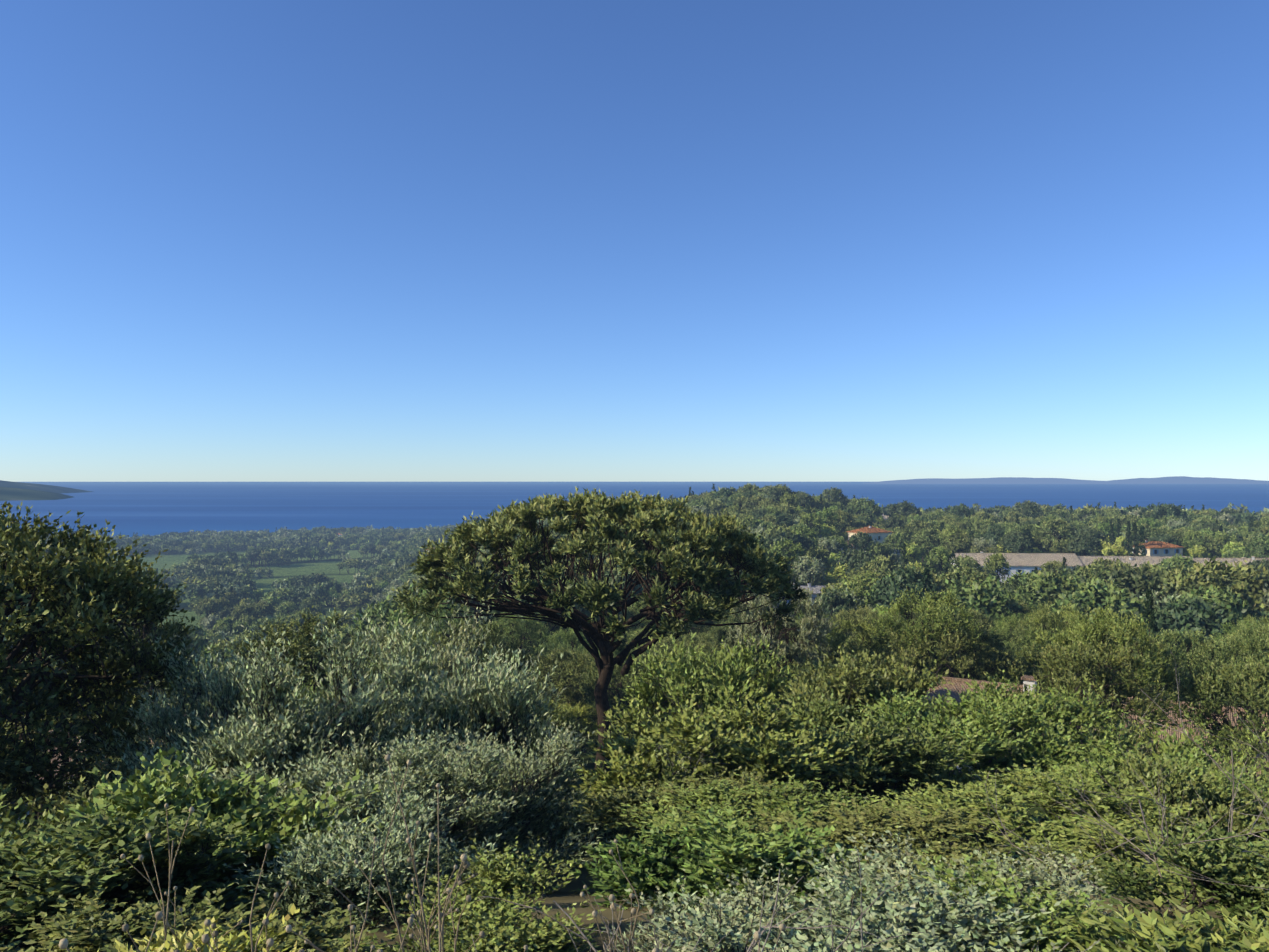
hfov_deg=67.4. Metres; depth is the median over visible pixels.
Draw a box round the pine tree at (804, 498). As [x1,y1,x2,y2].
[796,492,816,507]
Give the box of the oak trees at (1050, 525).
[1032,517,1133,555]
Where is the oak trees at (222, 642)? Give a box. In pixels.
[131,635,249,668]
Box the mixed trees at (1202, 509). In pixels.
[1178,504,1228,517]
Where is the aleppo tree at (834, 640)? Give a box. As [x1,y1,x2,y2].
[792,630,857,656]
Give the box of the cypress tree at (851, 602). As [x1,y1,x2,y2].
[843,594,856,636]
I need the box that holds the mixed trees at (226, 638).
[209,628,264,643]
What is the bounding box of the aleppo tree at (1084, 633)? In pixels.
[1028,597,1187,746]
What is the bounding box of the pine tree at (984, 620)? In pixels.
[938,608,999,634]
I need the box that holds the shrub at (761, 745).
[567,685,863,844]
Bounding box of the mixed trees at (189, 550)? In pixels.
[168,543,201,554]
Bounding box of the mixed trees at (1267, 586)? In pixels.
[1263,579,1268,596]
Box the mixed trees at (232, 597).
[212,592,249,612]
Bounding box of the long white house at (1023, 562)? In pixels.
[951,551,1083,582]
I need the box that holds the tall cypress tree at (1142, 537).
[1136,525,1147,555]
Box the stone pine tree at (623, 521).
[390,486,806,791]
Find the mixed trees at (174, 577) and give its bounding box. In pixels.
[155,565,187,582]
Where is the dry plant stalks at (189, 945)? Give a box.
[164,876,527,951]
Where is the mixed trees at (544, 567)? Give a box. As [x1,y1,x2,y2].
[489,558,582,573]
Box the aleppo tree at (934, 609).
[866,584,992,678]
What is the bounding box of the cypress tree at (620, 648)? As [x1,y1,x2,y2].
[608,637,631,761]
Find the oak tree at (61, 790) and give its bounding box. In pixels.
[56,752,131,809]
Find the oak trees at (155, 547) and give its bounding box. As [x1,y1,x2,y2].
[139,542,183,554]
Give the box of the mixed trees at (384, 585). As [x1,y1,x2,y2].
[371,578,397,594]
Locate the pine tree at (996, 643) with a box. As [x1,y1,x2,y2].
[902,614,1020,694]
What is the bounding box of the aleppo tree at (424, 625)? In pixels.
[412,614,457,641]
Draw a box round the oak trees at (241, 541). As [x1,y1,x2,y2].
[227,540,253,550]
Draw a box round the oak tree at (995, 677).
[939,640,1022,684]
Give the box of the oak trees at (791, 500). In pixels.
[756,492,799,509]
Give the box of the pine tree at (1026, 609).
[996,597,1030,622]
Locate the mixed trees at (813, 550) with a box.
[780,544,828,582]
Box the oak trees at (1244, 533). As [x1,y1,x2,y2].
[1235,530,1252,538]
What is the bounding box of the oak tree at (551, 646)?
[529,641,585,666]
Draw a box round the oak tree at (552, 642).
[542,633,565,654]
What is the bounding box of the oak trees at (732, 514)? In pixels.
[727,510,743,525]
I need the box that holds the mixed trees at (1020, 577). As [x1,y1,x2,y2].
[1002,571,1033,587]
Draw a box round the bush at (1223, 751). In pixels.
[1018,700,1268,815]
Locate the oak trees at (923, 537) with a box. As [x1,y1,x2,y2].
[910,528,973,561]
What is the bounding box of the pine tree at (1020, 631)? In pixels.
[1010,611,1074,657]
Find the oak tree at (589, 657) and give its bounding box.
[530,646,599,736]
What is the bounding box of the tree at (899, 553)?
[883,541,900,556]
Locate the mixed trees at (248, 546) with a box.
[245,539,273,548]
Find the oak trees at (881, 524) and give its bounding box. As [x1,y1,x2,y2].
[858,512,905,529]
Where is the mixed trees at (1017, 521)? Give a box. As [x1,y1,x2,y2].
[1015,514,1029,525]
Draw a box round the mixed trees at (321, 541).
[298,532,334,549]
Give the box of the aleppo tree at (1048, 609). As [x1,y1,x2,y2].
[1037,601,1071,614]
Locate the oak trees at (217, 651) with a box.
[150,642,240,684]
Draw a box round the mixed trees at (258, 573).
[220,561,273,578]
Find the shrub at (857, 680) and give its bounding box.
[775,638,973,795]
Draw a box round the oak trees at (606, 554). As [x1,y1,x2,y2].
[586,541,614,563]
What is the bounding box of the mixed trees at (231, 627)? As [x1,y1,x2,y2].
[189,620,251,637]
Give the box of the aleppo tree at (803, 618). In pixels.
[789,615,838,642]
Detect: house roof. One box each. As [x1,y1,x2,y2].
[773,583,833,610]
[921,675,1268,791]
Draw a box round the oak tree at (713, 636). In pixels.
[695,631,733,644]
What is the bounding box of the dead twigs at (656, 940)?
[572,850,1099,951]
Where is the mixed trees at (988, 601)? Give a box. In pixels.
[869,564,1040,623]
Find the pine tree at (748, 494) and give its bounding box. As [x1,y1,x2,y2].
[742,490,757,498]
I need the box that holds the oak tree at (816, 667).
[774,657,872,773]
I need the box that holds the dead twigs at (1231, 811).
[963,652,1268,910]
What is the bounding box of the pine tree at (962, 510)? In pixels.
[944,503,975,519]
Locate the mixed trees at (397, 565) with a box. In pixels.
[395,552,419,572]
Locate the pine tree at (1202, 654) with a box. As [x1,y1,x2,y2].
[1175,631,1268,707]
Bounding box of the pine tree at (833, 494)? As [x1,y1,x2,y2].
[820,487,849,504]
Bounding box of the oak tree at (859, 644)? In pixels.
[841,633,898,660]
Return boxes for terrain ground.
[4,534,1265,951]
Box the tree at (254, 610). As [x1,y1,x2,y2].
[201,599,276,630]
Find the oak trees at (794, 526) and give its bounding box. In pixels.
[751,519,809,535]
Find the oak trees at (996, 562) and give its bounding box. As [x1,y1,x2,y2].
[983,553,1065,579]
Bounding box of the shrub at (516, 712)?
[305,610,573,885]
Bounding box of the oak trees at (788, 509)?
[771,503,807,515]
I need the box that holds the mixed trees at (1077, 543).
[1050,521,1136,555]
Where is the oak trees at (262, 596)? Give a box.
[237,589,297,603]
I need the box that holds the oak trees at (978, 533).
[964,528,1035,547]
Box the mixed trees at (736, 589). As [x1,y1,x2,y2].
[664,573,764,610]
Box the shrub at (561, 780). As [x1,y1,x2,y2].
[471,693,597,853]
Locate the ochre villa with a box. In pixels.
[846,526,891,551]
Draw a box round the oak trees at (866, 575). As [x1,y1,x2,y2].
[821,569,885,591]
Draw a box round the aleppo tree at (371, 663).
[333,642,440,693]
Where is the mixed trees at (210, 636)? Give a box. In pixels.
[198,631,272,641]
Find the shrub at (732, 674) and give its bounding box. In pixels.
[619,632,797,766]
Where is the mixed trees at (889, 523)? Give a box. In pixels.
[848,512,907,530]
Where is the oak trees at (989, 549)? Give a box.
[924,531,1002,570]
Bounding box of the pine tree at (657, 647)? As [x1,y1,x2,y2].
[643,635,696,662]
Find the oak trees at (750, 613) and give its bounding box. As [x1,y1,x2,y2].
[628,580,762,634]
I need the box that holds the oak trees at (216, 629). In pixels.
[209,625,226,634]
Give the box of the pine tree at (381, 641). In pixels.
[317,630,431,716]
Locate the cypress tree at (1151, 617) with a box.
[1143,589,1164,696]
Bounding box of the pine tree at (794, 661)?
[765,646,833,680]
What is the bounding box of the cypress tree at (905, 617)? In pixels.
[893,609,912,681]
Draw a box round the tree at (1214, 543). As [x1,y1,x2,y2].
[1166,527,1243,557]
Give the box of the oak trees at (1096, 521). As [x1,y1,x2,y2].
[1085,515,1142,543]
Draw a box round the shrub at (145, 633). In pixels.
[62,564,199,752]
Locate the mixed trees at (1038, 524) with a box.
[1029,522,1049,552]
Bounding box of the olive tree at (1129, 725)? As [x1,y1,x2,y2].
[1080,713,1159,814]
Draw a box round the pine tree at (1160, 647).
[1068,630,1191,701]
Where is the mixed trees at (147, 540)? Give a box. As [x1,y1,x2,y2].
[128,534,152,547]
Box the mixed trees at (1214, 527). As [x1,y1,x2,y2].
[1193,521,1268,534]
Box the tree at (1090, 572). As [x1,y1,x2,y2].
[1054,561,1174,596]
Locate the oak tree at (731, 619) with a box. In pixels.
[699,609,756,640]
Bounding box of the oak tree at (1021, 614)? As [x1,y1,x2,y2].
[991,612,1030,629]
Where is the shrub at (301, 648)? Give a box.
[197,605,374,716]
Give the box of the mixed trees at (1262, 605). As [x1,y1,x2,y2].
[1225,599,1268,637]
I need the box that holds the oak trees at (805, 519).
[755,513,824,534]
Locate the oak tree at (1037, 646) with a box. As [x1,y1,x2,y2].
[1006,628,1108,690]
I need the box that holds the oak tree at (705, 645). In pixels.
[659,637,720,706]
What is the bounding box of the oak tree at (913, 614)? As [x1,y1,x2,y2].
[885,606,925,620]
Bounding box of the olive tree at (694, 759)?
[654,737,760,826]
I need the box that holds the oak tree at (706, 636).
[680,631,714,644]
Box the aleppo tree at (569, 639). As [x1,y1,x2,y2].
[535,626,589,655]
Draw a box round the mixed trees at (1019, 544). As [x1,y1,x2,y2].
[976,530,1043,552]
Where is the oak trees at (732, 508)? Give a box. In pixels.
[726,504,776,514]
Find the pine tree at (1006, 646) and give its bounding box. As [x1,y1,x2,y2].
[1002,640,1032,674]
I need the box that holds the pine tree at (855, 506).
[845,496,883,521]
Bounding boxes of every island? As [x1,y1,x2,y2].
[863,477,1145,483]
[1110,476,1268,483]
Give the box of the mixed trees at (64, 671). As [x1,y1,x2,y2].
[45,656,67,673]
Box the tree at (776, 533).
[738,524,814,550]
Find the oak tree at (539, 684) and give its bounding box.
[510,666,564,702]
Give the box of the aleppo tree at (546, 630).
[508,619,552,664]
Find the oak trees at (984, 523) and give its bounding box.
[930,518,995,540]
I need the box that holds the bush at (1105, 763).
[999,740,1268,861]
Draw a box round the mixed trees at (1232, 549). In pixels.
[1219,535,1268,557]
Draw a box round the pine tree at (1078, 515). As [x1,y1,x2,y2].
[1066,506,1101,521]
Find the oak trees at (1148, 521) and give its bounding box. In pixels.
[1136,517,1162,535]
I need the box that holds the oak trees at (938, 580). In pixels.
[892,566,1020,605]
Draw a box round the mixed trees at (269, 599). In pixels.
[187,580,282,618]
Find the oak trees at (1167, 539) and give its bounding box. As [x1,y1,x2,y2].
[1156,527,1208,555]
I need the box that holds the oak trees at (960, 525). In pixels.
[950,521,968,530]
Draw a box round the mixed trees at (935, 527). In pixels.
[889,520,947,554]
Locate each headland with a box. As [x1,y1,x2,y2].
[0,480,92,493]
[0,487,72,500]
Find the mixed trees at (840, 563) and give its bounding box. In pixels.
[825,542,909,582]
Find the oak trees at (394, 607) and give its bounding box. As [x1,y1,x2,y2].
[386,593,458,629]
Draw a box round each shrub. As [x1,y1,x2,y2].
[0,782,56,899]
[0,795,284,951]
[0,797,32,890]
[0,883,398,951]
[4,746,392,938]
[15,770,246,944]
[62,564,199,752]
[64,624,335,790]
[80,903,303,951]
[136,604,502,905]
[186,726,610,917]
[197,605,374,716]
[222,777,515,935]
[305,610,573,885]
[310,600,551,751]
[337,836,606,951]
[422,616,540,695]
[471,693,597,853]
[520,647,611,760]
[524,808,581,855]
[546,698,597,763]
[547,795,594,852]
[556,760,818,879]
[566,784,645,866]
[567,685,863,844]
[569,807,880,916]
[577,647,679,745]
[592,858,845,951]
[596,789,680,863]
[605,772,917,894]
[619,632,797,766]
[627,835,1099,951]
[696,686,984,846]
[705,796,1129,895]
[775,638,973,795]
[797,826,1144,928]
[800,614,895,672]
[806,773,867,827]
[828,849,1219,951]
[844,759,1014,855]
[871,763,1202,880]
[988,818,1227,910]
[1039,895,1268,951]
[1083,746,1268,863]
[1085,818,1268,931]
[1119,722,1268,841]
[1193,752,1268,841]
[1253,797,1268,851]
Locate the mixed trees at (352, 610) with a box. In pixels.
[349,594,381,618]
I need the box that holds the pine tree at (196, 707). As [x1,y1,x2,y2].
[178,699,213,711]
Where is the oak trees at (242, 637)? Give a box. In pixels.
[235,634,260,641]
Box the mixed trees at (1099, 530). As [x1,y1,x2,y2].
[1050,526,1106,552]
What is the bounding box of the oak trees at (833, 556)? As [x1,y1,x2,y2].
[815,540,844,572]
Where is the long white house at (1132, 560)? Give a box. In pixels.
[1077,556,1192,567]
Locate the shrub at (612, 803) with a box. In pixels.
[556,760,818,879]
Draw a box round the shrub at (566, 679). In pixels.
[520,647,611,760]
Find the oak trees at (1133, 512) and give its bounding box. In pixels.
[1109,508,1147,516]
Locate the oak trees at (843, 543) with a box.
[819,535,849,552]
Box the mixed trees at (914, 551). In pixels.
[858,532,928,565]
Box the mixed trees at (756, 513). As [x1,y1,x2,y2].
[749,504,810,517]
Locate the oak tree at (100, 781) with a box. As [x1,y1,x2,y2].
[85,735,167,796]
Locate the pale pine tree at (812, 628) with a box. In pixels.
[719,586,836,719]
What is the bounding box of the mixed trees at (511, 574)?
[495,554,593,628]
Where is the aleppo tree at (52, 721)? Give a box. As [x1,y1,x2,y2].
[7,711,80,731]
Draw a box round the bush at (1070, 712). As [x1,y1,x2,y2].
[943,670,1147,843]
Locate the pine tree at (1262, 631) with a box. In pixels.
[1211,619,1268,664]
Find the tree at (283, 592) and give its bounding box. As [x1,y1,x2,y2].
[263,579,339,606]
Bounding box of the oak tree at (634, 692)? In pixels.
[617,662,655,720]
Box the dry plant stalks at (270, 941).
[262,760,785,951]
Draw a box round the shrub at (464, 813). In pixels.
[186,726,610,917]
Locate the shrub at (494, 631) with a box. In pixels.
[422,616,540,695]
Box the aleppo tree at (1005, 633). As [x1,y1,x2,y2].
[989,614,1027,673]
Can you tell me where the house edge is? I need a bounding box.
[1225,556,1266,566]
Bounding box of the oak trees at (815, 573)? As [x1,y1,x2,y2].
[766,538,874,585]
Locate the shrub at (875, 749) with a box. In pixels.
[696,686,984,846]
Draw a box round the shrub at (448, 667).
[310,600,551,751]
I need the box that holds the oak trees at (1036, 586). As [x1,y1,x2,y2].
[952,567,1083,611]
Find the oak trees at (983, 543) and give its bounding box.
[938,526,1029,552]
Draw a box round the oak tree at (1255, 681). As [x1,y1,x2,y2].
[1151,651,1268,789]
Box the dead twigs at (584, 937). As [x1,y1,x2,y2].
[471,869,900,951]
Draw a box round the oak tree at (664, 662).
[647,650,742,730]
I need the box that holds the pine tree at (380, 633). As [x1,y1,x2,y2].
[357,629,404,644]
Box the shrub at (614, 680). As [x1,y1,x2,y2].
[577,647,679,745]
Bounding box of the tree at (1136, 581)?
[1102,556,1268,644]
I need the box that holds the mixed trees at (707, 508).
[706,503,709,515]
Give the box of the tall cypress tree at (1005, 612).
[1003,608,1009,627]
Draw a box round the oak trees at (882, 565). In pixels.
[837,555,935,582]
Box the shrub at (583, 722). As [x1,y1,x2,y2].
[546,698,597,763]
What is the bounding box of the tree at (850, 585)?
[816,576,920,615]
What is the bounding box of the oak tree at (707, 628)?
[696,622,735,639]
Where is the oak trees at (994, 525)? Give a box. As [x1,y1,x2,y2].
[984,521,1063,552]
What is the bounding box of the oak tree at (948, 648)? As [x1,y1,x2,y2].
[873,621,1013,707]
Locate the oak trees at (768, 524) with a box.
[757,522,773,529]
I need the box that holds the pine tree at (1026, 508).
[1011,500,1045,518]
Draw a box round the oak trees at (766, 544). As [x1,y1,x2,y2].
[694,532,788,571]
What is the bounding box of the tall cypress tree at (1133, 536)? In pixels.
[1128,522,1140,555]
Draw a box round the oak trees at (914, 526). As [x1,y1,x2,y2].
[888,519,933,534]
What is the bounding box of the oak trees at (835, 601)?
[812,574,902,634]
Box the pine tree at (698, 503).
[685,497,706,508]
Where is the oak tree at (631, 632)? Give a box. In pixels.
[629,626,656,649]
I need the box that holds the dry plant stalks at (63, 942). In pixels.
[59,754,484,951]
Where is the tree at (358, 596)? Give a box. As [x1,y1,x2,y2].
[331,585,386,611]
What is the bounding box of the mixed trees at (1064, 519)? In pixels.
[1040,512,1102,528]
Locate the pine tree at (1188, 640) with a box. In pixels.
[1125,627,1220,699]
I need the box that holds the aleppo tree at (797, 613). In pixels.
[779,595,829,624]
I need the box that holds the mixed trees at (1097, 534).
[1064,518,1123,552]
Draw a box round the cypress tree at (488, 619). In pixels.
[480,600,496,669]
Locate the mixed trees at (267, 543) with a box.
[256,540,296,549]
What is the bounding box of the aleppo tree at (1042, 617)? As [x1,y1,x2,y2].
[1012,601,1102,663]
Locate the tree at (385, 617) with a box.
[352,565,537,634]
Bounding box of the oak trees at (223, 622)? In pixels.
[213,615,254,632]
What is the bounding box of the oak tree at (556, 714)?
[535,696,583,773]
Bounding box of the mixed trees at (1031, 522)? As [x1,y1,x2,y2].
[992,518,1036,536]
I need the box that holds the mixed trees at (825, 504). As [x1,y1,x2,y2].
[803,500,829,512]
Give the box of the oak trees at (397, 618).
[304,607,431,666]
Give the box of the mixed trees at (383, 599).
[371,598,390,610]
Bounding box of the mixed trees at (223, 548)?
[206,539,245,551]
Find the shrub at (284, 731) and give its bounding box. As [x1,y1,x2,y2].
[136,604,502,905]
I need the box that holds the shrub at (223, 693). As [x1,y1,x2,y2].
[64,624,335,790]
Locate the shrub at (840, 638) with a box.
[800,614,895,672]
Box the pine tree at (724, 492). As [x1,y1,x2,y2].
[711,488,734,499]
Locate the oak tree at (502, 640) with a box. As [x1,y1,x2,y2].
[448,626,519,653]
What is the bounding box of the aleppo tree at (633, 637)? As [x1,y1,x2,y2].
[626,625,683,654]
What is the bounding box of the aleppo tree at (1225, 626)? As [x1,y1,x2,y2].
[1210,618,1265,642]
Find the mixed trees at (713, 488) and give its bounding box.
[688,484,741,495]
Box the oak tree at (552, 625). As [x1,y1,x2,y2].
[524,621,566,647]
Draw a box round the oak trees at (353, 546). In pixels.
[338,538,368,549]
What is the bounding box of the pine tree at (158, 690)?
[147,677,211,703]
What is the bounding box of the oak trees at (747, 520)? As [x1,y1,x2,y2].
[737,515,780,530]
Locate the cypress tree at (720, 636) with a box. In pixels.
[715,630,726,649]
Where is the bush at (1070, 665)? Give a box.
[997,635,1177,816]
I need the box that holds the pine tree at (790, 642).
[739,618,800,658]
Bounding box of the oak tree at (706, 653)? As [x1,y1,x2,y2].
[681,645,715,706]

